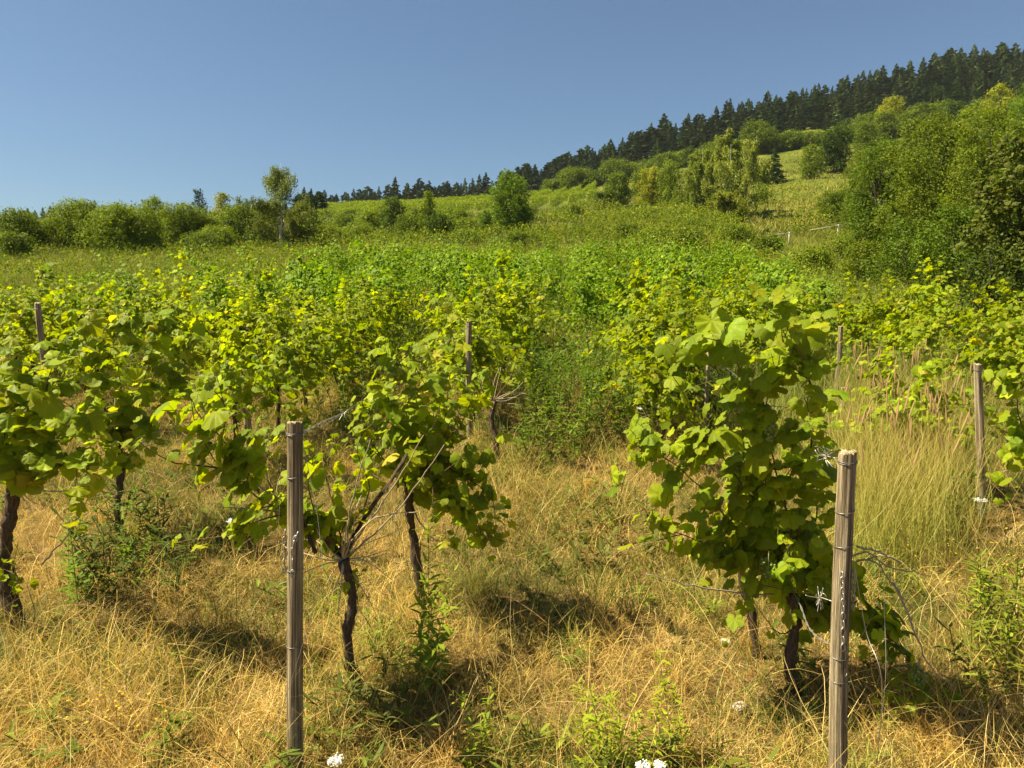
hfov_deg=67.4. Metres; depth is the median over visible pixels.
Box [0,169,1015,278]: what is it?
brushwood
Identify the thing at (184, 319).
grapevine
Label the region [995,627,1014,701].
weed plant
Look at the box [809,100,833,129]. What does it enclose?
spruce tree
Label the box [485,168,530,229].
broadleaf tree
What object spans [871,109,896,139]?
broadleaf tree
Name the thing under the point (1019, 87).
spruce tree
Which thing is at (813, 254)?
bush
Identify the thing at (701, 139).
spruce tree
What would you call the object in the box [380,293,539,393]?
grapevine
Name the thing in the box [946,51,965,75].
spruce tree
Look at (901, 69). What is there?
spruce tree
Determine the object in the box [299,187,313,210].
spruce tree
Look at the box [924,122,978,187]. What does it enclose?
broadleaf tree
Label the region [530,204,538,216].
bush
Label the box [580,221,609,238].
bush
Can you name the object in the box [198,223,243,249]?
bush
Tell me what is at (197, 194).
pine tree
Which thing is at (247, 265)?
grapevine
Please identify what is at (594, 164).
spruce tree
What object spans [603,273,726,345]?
grapevine
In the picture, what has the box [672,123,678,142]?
spruce tree
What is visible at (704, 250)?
grapevine
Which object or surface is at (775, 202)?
hillside grass
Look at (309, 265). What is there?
grapevine
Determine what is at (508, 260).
grapevine
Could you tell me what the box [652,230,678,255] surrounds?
grapevine
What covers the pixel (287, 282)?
grapevine
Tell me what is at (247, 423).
wooden post
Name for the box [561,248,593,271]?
grapevine
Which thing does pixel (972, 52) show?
spruce tree
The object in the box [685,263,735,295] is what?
grapevine
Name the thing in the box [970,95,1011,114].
broadleaf tree
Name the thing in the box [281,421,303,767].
wooden post
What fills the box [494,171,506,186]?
spruce tree
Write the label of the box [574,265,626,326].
grapevine
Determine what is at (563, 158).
spruce tree
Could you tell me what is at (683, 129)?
spruce tree
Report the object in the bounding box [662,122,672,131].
spruce tree
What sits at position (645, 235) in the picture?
grapevine
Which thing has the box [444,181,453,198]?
spruce tree
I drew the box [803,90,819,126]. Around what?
spruce tree
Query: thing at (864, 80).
spruce tree
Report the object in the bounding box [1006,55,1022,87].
spruce tree
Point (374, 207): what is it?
vine row
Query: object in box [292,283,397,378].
grapevine
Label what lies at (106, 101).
sky
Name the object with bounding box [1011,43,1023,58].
spruce tree
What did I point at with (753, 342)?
grapevine
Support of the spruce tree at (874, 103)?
on the ground at (710, 659)
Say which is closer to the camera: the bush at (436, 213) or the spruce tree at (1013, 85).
the bush at (436, 213)
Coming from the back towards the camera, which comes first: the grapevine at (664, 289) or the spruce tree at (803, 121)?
the spruce tree at (803, 121)
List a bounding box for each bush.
[0,206,53,252]
[0,228,36,259]
[36,215,78,250]
[37,196,115,251]
[74,199,167,253]
[155,200,213,247]
[177,212,230,238]
[178,227,227,254]
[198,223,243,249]
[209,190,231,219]
[216,201,259,237]
[219,216,246,241]
[232,195,319,246]
[240,228,270,246]
[300,211,322,227]
[311,223,358,245]
[330,210,361,228]
[341,208,362,221]
[345,220,373,230]
[345,220,374,240]
[352,206,388,228]
[374,193,409,235]
[388,213,424,238]
[404,205,423,222]
[408,205,443,221]
[423,210,456,240]
[440,203,457,220]
[445,207,473,221]
[446,228,484,243]
[453,217,478,231]
[474,208,499,227]
[505,228,544,246]
[517,204,534,230]
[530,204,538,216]
[539,178,561,194]
[551,201,585,215]
[559,200,586,218]
[562,180,585,190]
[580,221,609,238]
[588,188,611,207]
[609,220,640,240]
[635,226,674,245]
[651,223,707,252]
[669,194,697,209]
[673,217,714,228]
[710,221,757,243]
[748,230,785,254]
[754,183,774,203]
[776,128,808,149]
[787,244,836,271]
[795,144,824,179]
[819,231,860,261]
[835,149,893,202]
[836,195,871,232]
[836,232,901,286]
[857,213,961,294]
[873,149,968,234]
[905,200,997,299]
[951,237,1023,340]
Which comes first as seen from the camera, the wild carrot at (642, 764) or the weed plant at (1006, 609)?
the wild carrot at (642, 764)
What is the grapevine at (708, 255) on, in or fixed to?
on the ground at (710, 659)
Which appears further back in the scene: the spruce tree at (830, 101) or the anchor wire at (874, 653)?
the spruce tree at (830, 101)
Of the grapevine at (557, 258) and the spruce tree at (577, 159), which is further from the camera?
the spruce tree at (577, 159)
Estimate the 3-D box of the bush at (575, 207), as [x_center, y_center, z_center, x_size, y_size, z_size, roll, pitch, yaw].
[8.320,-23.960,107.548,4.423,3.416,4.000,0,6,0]
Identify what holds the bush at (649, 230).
on the ground at (710, 659)
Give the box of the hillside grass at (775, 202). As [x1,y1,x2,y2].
[4,128,982,250]
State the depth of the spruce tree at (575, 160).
327.40 m
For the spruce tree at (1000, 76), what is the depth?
304.34 m
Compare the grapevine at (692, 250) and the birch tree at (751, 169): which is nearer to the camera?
the grapevine at (692, 250)
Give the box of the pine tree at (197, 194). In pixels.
[191,188,209,214]
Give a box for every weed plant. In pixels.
[52,506,98,610]
[54,514,77,590]
[57,521,94,595]
[93,524,119,601]
[116,484,141,573]
[132,535,153,589]
[136,466,163,554]
[398,572,437,678]
[403,512,450,663]
[414,564,460,692]
[419,596,452,693]
[452,690,485,767]
[465,678,496,763]
[568,675,601,767]
[578,682,619,767]
[596,691,623,759]
[603,683,636,765]
[621,682,653,767]
[638,691,669,767]
[649,646,694,767]
[667,682,698,762]
[965,552,1020,662]
[972,662,992,716]
[988,563,1023,676]
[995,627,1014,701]
[1007,585,1023,645]
[1008,692,1023,748]
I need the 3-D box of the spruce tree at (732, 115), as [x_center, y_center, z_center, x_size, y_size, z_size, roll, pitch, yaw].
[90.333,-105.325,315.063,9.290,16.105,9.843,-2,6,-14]
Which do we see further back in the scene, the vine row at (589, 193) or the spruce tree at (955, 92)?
the spruce tree at (955, 92)
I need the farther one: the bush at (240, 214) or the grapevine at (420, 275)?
the bush at (240, 214)
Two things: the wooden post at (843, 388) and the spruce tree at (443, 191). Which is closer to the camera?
the wooden post at (843, 388)
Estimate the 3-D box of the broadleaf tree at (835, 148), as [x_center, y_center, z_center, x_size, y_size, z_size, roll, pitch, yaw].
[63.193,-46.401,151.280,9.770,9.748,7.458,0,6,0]
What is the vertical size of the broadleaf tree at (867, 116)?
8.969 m
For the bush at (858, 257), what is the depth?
33.37 m
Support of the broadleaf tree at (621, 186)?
on the ground at (710, 659)
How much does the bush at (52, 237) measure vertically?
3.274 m
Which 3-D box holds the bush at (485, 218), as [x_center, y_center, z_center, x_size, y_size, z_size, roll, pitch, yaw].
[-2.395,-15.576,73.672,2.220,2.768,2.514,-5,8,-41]
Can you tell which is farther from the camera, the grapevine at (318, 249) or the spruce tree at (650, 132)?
the spruce tree at (650, 132)
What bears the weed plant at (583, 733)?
on the ground at (710, 659)
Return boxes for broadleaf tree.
[141,191,166,233]
[416,190,435,232]
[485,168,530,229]
[555,165,594,189]
[586,168,602,186]
[595,162,609,184]
[598,169,633,206]
[601,155,632,181]
[618,159,643,178]
[629,165,654,196]
[632,166,668,206]
[635,157,648,164]
[638,158,655,169]
[650,149,683,171]
[654,159,683,205]
[673,149,690,167]
[679,145,699,167]
[698,141,712,149]
[707,139,741,152]
[738,118,781,153]
[771,135,793,151]
[799,129,815,146]
[800,129,838,147]
[813,122,857,171]
[814,187,850,222]
[836,117,859,132]
[837,121,874,141]
[842,134,925,261]
[849,120,883,162]
[853,111,876,134]
[867,105,978,270]
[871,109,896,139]
[874,92,905,137]
[881,129,938,183]
[892,108,928,137]
[905,101,939,119]
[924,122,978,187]
[929,99,948,115]
[931,101,1023,276]
[936,95,960,122]
[943,98,973,124]
[949,130,1023,311]
[954,103,991,171]
[956,101,1012,206]
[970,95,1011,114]
[979,82,1018,147]
[985,150,1023,281]
[991,99,1023,195]
[994,96,1008,116]
[1005,83,1023,122]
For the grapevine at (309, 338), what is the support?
on the ground at (710, 659)
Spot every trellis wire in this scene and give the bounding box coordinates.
[304,327,467,430]
[304,413,342,433]
[774,563,829,645]
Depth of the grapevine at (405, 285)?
17.34 m
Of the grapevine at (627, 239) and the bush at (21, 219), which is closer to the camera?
the grapevine at (627, 239)
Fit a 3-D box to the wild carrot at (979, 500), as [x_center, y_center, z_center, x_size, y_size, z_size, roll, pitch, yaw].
[3.863,1.220,6.365,0.110,0.570,0.112,0,6,0]
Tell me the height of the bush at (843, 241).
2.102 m
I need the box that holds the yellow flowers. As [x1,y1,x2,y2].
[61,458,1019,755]
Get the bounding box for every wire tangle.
[806,589,830,611]
[815,446,839,466]
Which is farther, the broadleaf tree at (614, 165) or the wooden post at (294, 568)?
the broadleaf tree at (614, 165)
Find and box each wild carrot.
[226,518,236,627]
[327,752,343,766]
[635,759,650,767]
[654,760,665,767]
[973,497,987,542]
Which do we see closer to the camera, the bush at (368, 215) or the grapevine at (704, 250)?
the grapevine at (704, 250)
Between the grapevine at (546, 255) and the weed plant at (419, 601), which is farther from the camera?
the grapevine at (546, 255)
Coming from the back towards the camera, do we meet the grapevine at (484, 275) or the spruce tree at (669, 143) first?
the spruce tree at (669, 143)
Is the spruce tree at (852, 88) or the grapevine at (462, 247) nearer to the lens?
the grapevine at (462, 247)
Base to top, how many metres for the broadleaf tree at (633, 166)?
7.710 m
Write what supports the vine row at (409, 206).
on the ground at (710, 659)
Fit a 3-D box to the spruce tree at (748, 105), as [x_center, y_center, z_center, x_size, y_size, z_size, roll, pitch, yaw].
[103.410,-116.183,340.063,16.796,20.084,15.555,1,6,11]
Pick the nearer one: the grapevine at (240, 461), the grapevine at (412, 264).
the grapevine at (240, 461)
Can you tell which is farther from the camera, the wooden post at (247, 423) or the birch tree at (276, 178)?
the birch tree at (276, 178)
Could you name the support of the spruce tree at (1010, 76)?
on the ground at (710, 659)
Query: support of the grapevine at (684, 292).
on the ground at (710, 659)
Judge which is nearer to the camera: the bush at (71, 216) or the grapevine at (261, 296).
the grapevine at (261, 296)
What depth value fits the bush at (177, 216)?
60.30 m
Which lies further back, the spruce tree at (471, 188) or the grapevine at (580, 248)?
the spruce tree at (471, 188)
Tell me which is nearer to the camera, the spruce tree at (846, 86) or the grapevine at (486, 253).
the grapevine at (486, 253)
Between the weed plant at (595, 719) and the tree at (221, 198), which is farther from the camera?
the tree at (221, 198)
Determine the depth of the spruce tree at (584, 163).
286.59 m
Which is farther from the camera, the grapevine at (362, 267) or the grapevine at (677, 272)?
the grapevine at (362, 267)
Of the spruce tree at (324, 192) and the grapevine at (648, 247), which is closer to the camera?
the grapevine at (648, 247)
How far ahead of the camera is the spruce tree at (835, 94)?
324.38 m
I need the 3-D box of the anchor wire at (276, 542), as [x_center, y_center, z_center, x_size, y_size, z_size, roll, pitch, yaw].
[-1.149,0.752,3.699,0.098,0.756,0.002,0,6,0]
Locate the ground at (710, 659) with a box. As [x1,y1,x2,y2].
[0,95,1023,767]
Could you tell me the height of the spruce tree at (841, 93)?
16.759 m
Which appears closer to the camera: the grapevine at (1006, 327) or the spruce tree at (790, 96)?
the grapevine at (1006, 327)
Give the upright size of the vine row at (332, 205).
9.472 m
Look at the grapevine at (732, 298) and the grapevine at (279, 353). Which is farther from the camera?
the grapevine at (732, 298)
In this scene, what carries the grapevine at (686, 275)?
on the ground at (710, 659)
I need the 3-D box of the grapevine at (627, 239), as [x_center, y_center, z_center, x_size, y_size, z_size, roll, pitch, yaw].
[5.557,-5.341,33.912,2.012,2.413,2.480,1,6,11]
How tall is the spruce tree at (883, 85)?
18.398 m
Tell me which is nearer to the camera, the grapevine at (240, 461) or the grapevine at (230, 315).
the grapevine at (240, 461)
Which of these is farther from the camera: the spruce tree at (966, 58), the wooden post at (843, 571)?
the spruce tree at (966, 58)
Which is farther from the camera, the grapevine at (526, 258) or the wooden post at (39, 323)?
the grapevine at (526, 258)
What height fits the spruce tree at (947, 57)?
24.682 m
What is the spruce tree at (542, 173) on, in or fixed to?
on the ground at (710, 659)
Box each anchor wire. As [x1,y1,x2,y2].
[263,440,321,765]
[266,470,280,614]
[852,551,881,766]
[874,602,885,761]
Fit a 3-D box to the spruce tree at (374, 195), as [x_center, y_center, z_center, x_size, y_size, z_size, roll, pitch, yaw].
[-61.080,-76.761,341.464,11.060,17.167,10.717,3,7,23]
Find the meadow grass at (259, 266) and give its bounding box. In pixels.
[0,224,1023,393]
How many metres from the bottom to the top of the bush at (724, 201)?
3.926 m
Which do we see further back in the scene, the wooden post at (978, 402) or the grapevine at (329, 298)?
the grapevine at (329, 298)
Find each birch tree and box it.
[261,162,312,243]
[671,147,719,210]
[699,126,745,212]
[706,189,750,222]
[711,137,773,215]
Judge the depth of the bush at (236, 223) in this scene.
64.82 m
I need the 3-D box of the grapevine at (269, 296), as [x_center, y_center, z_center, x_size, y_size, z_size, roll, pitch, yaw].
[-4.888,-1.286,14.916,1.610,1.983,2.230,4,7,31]
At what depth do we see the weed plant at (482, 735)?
3.95 m
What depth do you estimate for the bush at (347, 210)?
116.31 m
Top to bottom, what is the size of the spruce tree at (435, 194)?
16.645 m
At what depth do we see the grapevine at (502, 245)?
39.54 m
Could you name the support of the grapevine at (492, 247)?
on the ground at (710, 659)
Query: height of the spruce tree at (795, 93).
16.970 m
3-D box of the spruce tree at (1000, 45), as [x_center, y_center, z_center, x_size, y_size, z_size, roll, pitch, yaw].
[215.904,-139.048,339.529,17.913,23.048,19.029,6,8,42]
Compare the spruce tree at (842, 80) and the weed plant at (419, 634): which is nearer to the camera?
the weed plant at (419, 634)
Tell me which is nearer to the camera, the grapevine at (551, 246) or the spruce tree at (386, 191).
the grapevine at (551, 246)
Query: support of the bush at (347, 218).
on the ground at (710, 659)
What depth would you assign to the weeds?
5.93 m
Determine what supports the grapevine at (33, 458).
on the ground at (710, 659)
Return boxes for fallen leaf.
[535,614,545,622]
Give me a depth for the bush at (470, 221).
73.93 m
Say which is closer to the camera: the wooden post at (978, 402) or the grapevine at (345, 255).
the wooden post at (978, 402)
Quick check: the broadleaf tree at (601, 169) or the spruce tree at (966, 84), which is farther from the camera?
the spruce tree at (966, 84)
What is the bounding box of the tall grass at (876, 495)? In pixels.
[0,331,1023,767]
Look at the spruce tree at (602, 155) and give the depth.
321.96 m
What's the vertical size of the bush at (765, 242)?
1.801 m
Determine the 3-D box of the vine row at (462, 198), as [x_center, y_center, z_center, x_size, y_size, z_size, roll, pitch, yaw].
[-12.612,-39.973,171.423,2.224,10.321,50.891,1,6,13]
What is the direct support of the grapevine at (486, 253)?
on the ground at (710, 659)
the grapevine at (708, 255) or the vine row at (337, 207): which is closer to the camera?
the grapevine at (708, 255)
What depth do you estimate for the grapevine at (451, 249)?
37.55 m
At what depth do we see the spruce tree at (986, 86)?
270.31 m
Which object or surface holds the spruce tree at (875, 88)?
on the ground at (710, 659)
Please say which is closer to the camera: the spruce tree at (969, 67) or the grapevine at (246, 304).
the grapevine at (246, 304)
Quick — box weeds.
[0,299,1023,767]
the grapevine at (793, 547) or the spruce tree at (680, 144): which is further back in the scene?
the spruce tree at (680, 144)
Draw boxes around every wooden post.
[34,302,45,364]
[240,369,252,447]
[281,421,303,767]
[466,321,472,439]
[704,352,709,429]
[828,449,857,767]
[834,326,842,399]
[840,387,845,432]
[973,363,986,522]
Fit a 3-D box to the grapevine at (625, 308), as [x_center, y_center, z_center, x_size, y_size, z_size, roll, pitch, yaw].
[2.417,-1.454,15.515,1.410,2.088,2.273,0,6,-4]
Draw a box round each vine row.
[317,200,386,214]
[327,199,382,210]
[327,199,412,215]
[345,198,423,211]
[364,198,443,212]
[381,196,459,212]
[400,196,470,213]
[419,195,480,209]
[436,193,487,212]
[455,195,491,209]
[473,193,518,210]
[493,190,538,204]
[512,189,552,204]
[530,187,566,206]
[548,184,581,206]
[567,180,596,203]
[585,188,596,201]
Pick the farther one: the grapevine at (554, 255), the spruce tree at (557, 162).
the spruce tree at (557, 162)
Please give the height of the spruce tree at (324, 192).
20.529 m
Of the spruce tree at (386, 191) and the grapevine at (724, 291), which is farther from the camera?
the spruce tree at (386, 191)
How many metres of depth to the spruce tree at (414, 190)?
341.97 m
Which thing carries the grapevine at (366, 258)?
on the ground at (710, 659)
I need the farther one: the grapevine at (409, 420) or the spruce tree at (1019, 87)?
the spruce tree at (1019, 87)
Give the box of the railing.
[811,224,844,233]
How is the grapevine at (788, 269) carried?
on the ground at (710, 659)
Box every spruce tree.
[37,207,46,218]
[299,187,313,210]
[309,188,319,213]
[315,191,330,212]
[322,190,328,202]
[333,195,340,205]
[340,192,350,200]
[350,189,357,201]
[354,189,366,199]
[357,186,379,200]
[371,192,378,200]
[376,186,382,199]
[382,184,396,199]
[390,177,401,198]
[400,183,407,199]
[402,184,412,199]
[408,184,421,199]
[412,178,424,191]
[414,184,431,198]
[431,186,439,197]
[438,182,448,198]
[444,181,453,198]
[451,182,461,198]
[461,178,469,195]
[468,178,474,194]
[471,185,482,195]
[475,174,485,194]
[481,172,490,189]
[481,185,491,196]
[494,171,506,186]
[515,167,522,189]
[520,163,530,177]
[521,163,532,175]
[524,168,530,189]
[525,164,543,191]
[539,169,544,184]
[540,162,550,176]
[541,157,565,184]
[547,160,556,179]
[557,154,567,172]
[562,157,578,174]
[563,151,573,163]
[571,156,582,166]
[572,155,578,165]
[575,148,584,159]
[579,159,588,170]
[580,145,592,161]
[587,153,591,167]
[589,153,598,171]
[593,146,606,169]
[603,145,619,166]
[617,144,623,155]
[620,137,624,150]
[621,132,631,154]
[622,131,640,157]
[622,131,642,161]
[629,148,640,165]
[638,126,668,158]
[647,135,656,159]
[649,138,665,157]
[650,140,661,159]
[655,113,673,133]
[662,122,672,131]
[663,134,674,151]
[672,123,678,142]
[674,130,685,152]
[675,118,689,144]
[675,125,686,148]
[684,114,704,140]
[685,124,694,148]
[690,118,703,148]
[692,132,705,149]
[697,115,707,124]
[702,117,717,142]
[708,132,714,142]
[711,106,721,133]
[712,113,720,136]
[717,100,731,136]
[722,107,735,136]
[728,98,735,113]
[729,117,737,139]
[732,110,750,139]
[735,104,740,119]
[740,104,748,133]
[745,98,752,119]
[748,101,767,126]
[750,102,764,123]
[759,148,785,183]
[763,91,772,107]
[763,103,769,118]
[764,102,785,132]
[765,110,780,132]
[775,97,785,128]
[781,99,792,129]
[783,90,793,104]
[785,95,805,128]
[791,91,804,111]
[791,105,808,129]
[791,117,801,130]
[799,89,804,104]
[802,88,808,105]
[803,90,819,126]
[809,84,818,100]
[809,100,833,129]
[815,93,827,114]
[816,83,820,97]
[817,85,831,105]
[819,92,835,126]
[820,112,830,130]
[828,97,841,125]
[832,90,840,112]
[835,78,847,96]
[836,82,852,108]
[836,114,846,124]
[840,95,856,120]
[843,75,850,98]
[849,78,858,98]
[851,84,860,113]
[852,80,863,99]
[854,84,873,114]
[859,98,870,114]
[860,70,868,87]
[867,70,871,87]
[867,97,881,113]
[869,69,881,93]
[871,81,883,100]
[872,71,893,105]
[877,65,888,80]
[887,70,896,88]
[889,64,902,83]
[890,74,907,102]
[890,85,896,100]
[898,67,905,79]
[898,96,910,112]
[901,60,916,94]
[906,82,923,103]
[908,92,919,106]
[910,69,929,102]
[910,76,925,105]
[915,63,930,87]
[918,57,929,75]
[924,69,953,102]
[925,82,939,103]
[927,52,938,75]
[927,57,947,88]
[927,92,934,104]
[931,47,967,71]
[933,85,949,104]
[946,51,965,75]
[948,56,964,85]
[948,79,966,103]
[957,47,967,59]
[957,54,965,73]
[960,87,969,102]
[961,59,966,70]
[961,69,972,94]
[962,53,982,80]
[963,53,969,65]
[965,52,983,81]
[967,44,980,62]
[967,67,980,100]
[968,84,977,105]
[974,70,984,97]
[977,78,994,100]
[979,48,985,60]
[980,53,996,85]
[981,50,993,65]
[985,59,996,84]
[991,59,1006,95]
[993,42,1013,60]
[994,46,1019,75]
[999,65,1018,96]
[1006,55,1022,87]
[1009,76,1019,96]
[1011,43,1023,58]
[1011,50,1018,64]
[1016,69,1023,88]
[1017,54,1023,70]
[1017,77,1023,95]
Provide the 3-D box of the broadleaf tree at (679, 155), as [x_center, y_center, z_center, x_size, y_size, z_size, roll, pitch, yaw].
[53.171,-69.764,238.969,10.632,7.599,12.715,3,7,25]
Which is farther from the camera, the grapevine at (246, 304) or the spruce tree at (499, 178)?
the spruce tree at (499, 178)
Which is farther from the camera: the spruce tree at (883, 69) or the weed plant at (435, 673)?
the spruce tree at (883, 69)
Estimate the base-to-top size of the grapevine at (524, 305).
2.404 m
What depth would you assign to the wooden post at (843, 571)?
3.45 m
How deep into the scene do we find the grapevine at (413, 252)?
28.07 m
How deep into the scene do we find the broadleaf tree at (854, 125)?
217.39 m
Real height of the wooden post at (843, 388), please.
0.977 m
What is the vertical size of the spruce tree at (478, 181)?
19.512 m
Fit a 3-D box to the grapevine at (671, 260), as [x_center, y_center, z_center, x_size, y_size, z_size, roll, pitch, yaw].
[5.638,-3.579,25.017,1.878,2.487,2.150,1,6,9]
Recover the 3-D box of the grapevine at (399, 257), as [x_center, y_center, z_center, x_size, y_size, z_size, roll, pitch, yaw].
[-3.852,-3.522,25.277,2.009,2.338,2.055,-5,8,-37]
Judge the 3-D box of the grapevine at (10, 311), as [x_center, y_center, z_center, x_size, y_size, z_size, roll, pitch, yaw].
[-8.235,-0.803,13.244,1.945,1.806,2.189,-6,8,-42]
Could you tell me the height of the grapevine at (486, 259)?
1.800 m
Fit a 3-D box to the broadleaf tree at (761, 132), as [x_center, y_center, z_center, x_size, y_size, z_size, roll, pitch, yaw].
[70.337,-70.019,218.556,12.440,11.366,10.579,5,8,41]
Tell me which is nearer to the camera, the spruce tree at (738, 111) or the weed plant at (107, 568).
the weed plant at (107, 568)
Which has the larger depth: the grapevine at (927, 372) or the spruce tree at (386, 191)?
the spruce tree at (386, 191)
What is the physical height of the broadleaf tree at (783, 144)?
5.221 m
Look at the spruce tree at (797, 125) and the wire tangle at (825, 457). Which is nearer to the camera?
the wire tangle at (825, 457)
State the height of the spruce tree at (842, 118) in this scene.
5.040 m
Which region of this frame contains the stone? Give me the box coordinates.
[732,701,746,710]
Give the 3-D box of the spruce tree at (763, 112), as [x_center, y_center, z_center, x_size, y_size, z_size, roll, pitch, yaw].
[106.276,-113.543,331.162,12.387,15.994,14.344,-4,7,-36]
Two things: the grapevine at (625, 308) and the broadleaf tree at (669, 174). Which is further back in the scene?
the broadleaf tree at (669, 174)
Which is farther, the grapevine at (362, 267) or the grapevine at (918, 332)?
the grapevine at (362, 267)
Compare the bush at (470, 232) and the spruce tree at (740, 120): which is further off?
the spruce tree at (740, 120)
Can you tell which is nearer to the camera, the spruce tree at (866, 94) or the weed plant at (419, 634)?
the weed plant at (419, 634)
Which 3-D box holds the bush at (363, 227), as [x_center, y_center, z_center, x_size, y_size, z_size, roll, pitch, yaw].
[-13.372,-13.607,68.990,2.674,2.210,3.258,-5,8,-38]
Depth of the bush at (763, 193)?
110.98 m
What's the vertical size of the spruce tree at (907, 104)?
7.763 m
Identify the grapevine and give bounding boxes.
[0,260,124,375]
[0,279,91,376]
[0,284,31,315]
[0,284,73,373]
[0,334,148,633]
[4,273,85,327]
[22,299,216,541]
[33,279,171,413]
[40,261,124,320]
[53,275,138,356]
[57,254,161,353]
[111,250,229,405]
[114,270,217,365]
[120,263,199,358]
[121,363,444,691]
[128,312,317,457]
[152,283,264,372]
[166,240,264,318]
[181,273,282,361]
[186,301,366,442]
[188,281,236,323]
[211,234,281,299]
[211,251,297,336]
[234,268,312,337]
[242,254,294,314]
[260,264,346,326]
[264,296,383,420]
[274,244,339,297]
[285,250,345,299]
[285,266,349,314]
[288,252,353,303]
[292,278,401,399]
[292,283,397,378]
[298,248,332,270]
[299,274,362,331]
[300,234,355,277]
[303,240,355,284]
[304,273,412,373]
[321,264,374,312]
[324,237,362,285]
[334,236,436,335]
[334,276,429,362]
[342,234,394,293]
[344,296,524,618]
[345,278,437,349]
[349,237,392,271]
[351,267,428,330]
[354,239,413,299]
[355,230,398,273]
[355,247,380,280]
[355,249,439,334]
[371,236,406,268]
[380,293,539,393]
[381,244,418,292]
[389,242,425,287]
[393,359,480,480]
[394,239,420,268]
[400,234,444,285]
[403,244,441,288]
[409,250,439,284]
[409,258,449,305]
[412,238,478,294]
[413,284,535,425]
[415,244,455,291]
[415,265,528,391]
[424,246,454,277]
[433,246,482,292]
[437,241,464,277]
[444,243,471,261]
[446,243,483,309]
[447,236,479,258]
[448,240,523,324]
[457,245,488,272]
[458,249,495,275]
[466,274,577,370]
[471,341,529,462]
[475,241,506,277]
[476,251,500,278]
[479,238,505,257]
[479,260,512,309]
[480,243,552,301]
[481,240,503,264]
[481,249,557,369]
[482,262,558,348]
[488,235,521,260]
[489,258,551,334]
[490,243,520,280]
[498,254,553,313]
[499,248,548,286]
[504,243,523,279]
[516,241,543,263]
[519,252,560,293]
[527,247,563,265]
[528,250,566,298]
[529,232,563,258]
[530,265,570,308]
[532,245,571,288]
[541,250,563,263]
[542,248,568,271]
[555,242,580,261]
[555,260,618,330]
[557,254,595,297]
[558,238,611,315]
[559,249,621,346]
[561,236,593,263]
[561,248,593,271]
[565,243,597,274]
[565,253,598,294]
[574,243,623,283]
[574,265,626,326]
[575,240,606,259]
[576,267,710,412]
[582,324,740,465]
[584,235,617,265]
[584,236,613,259]
[589,257,697,362]
[589,262,623,292]
[592,261,659,330]
[593,299,748,432]
[597,251,644,292]
[598,277,708,343]
[599,235,623,256]
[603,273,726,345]
[606,283,967,731]
[607,235,639,266]
[607,242,631,269]
[615,246,655,281]
[616,236,659,271]
[623,233,659,275]
[628,229,646,259]
[629,277,689,304]
[631,236,686,287]
[635,254,675,287]
[648,241,711,296]
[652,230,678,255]
[658,236,713,285]
[664,266,702,296]
[669,262,732,328]
[679,238,707,271]
[682,246,707,271]
[685,258,753,314]
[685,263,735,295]
[686,238,729,277]
[692,244,711,264]
[693,258,728,311]
[693,262,783,333]
[698,238,748,281]
[704,247,748,288]
[706,250,741,284]
[707,268,780,312]
[708,294,819,377]
[711,231,731,257]
[712,240,754,274]
[716,284,853,372]
[721,251,783,290]
[723,245,751,289]
[724,237,799,289]
[730,240,765,266]
[736,261,785,298]
[745,253,808,312]
[756,258,819,297]
[762,247,803,285]
[764,274,836,335]
[770,257,803,283]
[778,265,849,326]
[797,268,853,310]
[804,272,915,360]
[824,337,1018,471]
[833,269,919,355]
[843,276,964,380]
[872,254,987,360]
[904,301,1023,410]
[950,309,1023,418]
[959,273,1023,401]
[968,341,1023,572]
[972,290,1023,334]
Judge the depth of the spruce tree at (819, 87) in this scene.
343.87 m
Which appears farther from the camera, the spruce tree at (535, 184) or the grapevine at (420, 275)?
the spruce tree at (535, 184)
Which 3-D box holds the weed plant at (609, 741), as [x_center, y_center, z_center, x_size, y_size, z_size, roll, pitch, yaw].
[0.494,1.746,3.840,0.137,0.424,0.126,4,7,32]
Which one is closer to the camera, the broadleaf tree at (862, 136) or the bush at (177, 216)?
the bush at (177, 216)
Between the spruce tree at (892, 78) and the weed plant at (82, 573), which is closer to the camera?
the weed plant at (82, 573)
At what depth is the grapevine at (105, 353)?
9.96 m
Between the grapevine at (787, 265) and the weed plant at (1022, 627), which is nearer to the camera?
the weed plant at (1022, 627)
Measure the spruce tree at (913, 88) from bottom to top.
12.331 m
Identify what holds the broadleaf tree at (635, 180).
on the ground at (710, 659)
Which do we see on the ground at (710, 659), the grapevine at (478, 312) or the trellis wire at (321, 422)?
the grapevine at (478, 312)
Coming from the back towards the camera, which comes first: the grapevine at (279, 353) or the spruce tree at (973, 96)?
the spruce tree at (973, 96)
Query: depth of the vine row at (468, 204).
155.51 m
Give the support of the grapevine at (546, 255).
on the ground at (710, 659)
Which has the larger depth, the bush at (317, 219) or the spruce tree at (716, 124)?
the spruce tree at (716, 124)
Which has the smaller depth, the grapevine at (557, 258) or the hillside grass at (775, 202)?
the grapevine at (557, 258)
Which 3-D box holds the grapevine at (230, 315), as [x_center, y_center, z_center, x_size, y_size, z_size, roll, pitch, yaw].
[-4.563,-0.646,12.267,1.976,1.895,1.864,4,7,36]
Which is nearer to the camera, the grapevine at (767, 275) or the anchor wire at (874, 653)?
the anchor wire at (874, 653)
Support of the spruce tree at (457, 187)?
on the ground at (710, 659)
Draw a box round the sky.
[0,0,1023,216]
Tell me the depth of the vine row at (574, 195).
168.03 m

